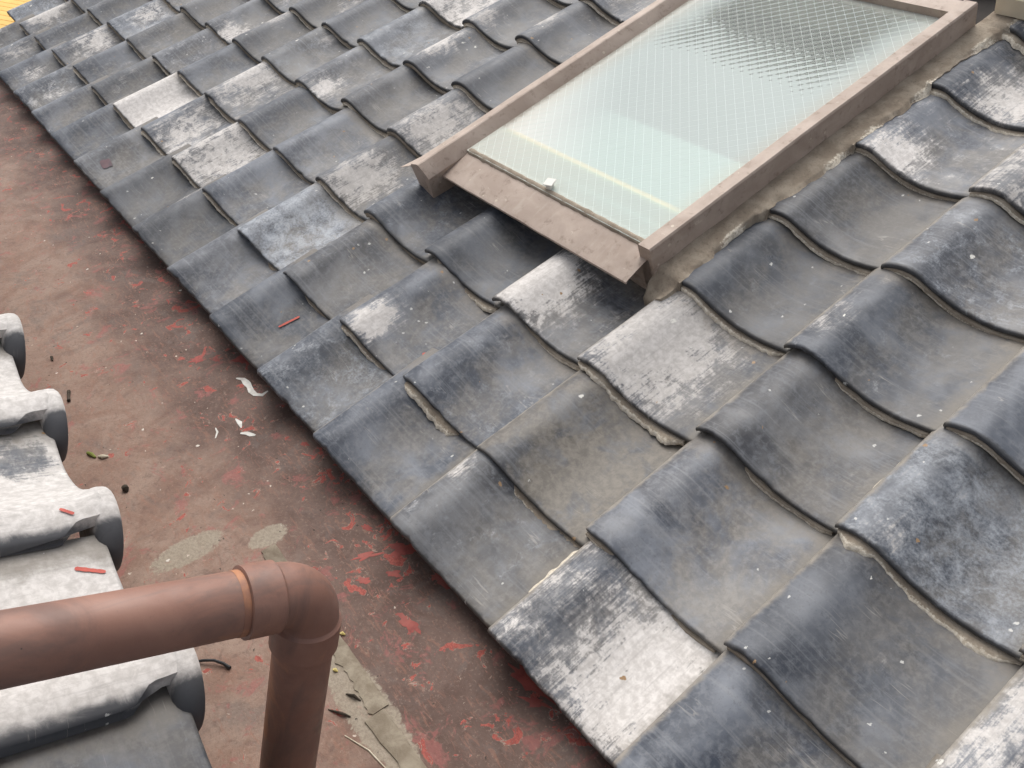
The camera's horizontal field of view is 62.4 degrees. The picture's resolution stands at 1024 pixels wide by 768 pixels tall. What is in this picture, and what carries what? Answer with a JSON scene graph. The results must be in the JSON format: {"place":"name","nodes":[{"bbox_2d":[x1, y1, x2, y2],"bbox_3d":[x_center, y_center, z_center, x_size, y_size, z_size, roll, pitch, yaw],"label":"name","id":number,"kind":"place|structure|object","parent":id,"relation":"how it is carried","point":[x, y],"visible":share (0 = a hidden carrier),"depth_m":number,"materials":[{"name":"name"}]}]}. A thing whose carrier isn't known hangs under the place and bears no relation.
{"place":"outdoors","nodes":[
{"label":"outdoors","id":0,"kind":"place"},
{"bbox_2d":[0,0,30,27],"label":"yellow deck","id":1,"kind":"structure","parent":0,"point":[6,19],"depth_m":9.77,"materials":[{"name":"yellow wood"}]},
{"bbox_2d":[0,78,613,767],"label":"gutter sheet","id":2,"kind":"object","parent":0,"point":[192,424],"visible":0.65,"depth_m":1.57,"materials":[{"name":"red paint"}]},
{"bbox_2d":[67,390,70,401],"bbox_3d":[-0.957,0.026,1.825,0.008,0.009,0.035,-12,38,-19],"label":"twig","id":3,"kind":"object","parent":2,"relation":"on","point":[68,395],"visible":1,"depth_m":1.82,"materials":[{"name":"brown wood"}]},
{"bbox_2d":[86,451,95,457],"bbox_3d":[-0.834,0.139,1.675,0.026,0.009,0.008,20,39,23],"label":"moss bit","id":4,"kind":"object","parent":2,"relation":"on","point":[91,454],"visible":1,"depth_m":1.67,"materials":[{"name":"green plant"}]},
{"bbox_2d":[97,454,108,458],"bbox_3d":[-0.809,0.143,1.668,0.022,0.009,0.010,4,36,2],"label":"dry husk","id":5,"kind":"object","parent":2,"relation":"on","point":[102,456],"visible":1,"depth_m":1.67,"materials":[{"name":"white plant"}]},
{"bbox_2d":[0,313,211,767],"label":"tile roof","id":6,"kind":"structure","parent":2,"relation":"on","point":[149,712],"depth_m":0.98,"materials":[{"name":"tile"}]},
{"bbox_2d":[121,484,128,492],"bbox_3d":[-0.729,0.196,1.593,0.012,0.012,0.017,-23,42,-30],"label":"pebble","id":7,"kind":"object","parent":2,"relation":"on","point":[125,487],"visible":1,"depth_m":1.59,"materials":[{"name":"black stone"}]},
{"bbox_2d":[0,560,341,767],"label":"drain pipe","id":8,"kind":"object","parent":2,"relation":"on","point":[291,610],"visible":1,"depth_m":0.80,"materials":[{"name":"brown plastic"}]},
{"bbox_2d":[199,659,230,669],"bbox_3d":[-0.458,0.425,1.287,0.066,0.013,0.009,9,36,9],"label":"rubber strip","id":9,"kind":"object","parent":2,"relation":"on","point":[226,665],"visible":0.77,"depth_m":1.28,"materials":[{"name":"black rubber"}]},
{"bbox_2d":[328,709,350,716],"bbox_3d":[-0.249,0.473,1.215,0.036,0.008,0.005,12,37,14],"label":"leaf scrap","id":10,"kind":"object","parent":2,"relation":"on","point":[341,713],"visible":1,"depth_m":1.21,"materials":[{"name":"brown plant"}]},
{"bbox_2d":[346,693,360,700],"bbox_3d":[-0.232,0.456,1.235,0.026,0.008,0.005,14,37,16],"label":"leaf scrap","id":11,"kind":"object","parent":2,"relation":"on","point":[353,696],"visible":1,"depth_m":1.23,"materials":[{"name":"brown plant"}]},
{"bbox_2d":[345,735,385,767],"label":"straw","id":12,"kind":"object","parent":2,"relation":"on","point":[375,757],"visible":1,"depth_m":1.17,"materials":[{"name":"beige plant"}]},
{"bbox_2d":[0,0,1023,767],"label":"tile roof","id":13,"kind":"structure","parent":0,"point":[742,486],"depth_m":1.51,"materials":[{"name":"tile"}]},
{"bbox_2d":[400,0,977,288],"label":"roof skylight","id":14,"kind":"object","parent":13,"relation":"on","point":[635,148],"visible":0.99,"depth_m":1.82,"materials":[{"name":"clear glass"}]},
{"bbox_2d":[994,0,1023,19],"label":"cream capping","id":15,"kind":"object","parent":13,"relation":"on","point":[1013,8],"visible":1,"depth_m":1.78,"materials":[{"name":"paint"}]}
]}

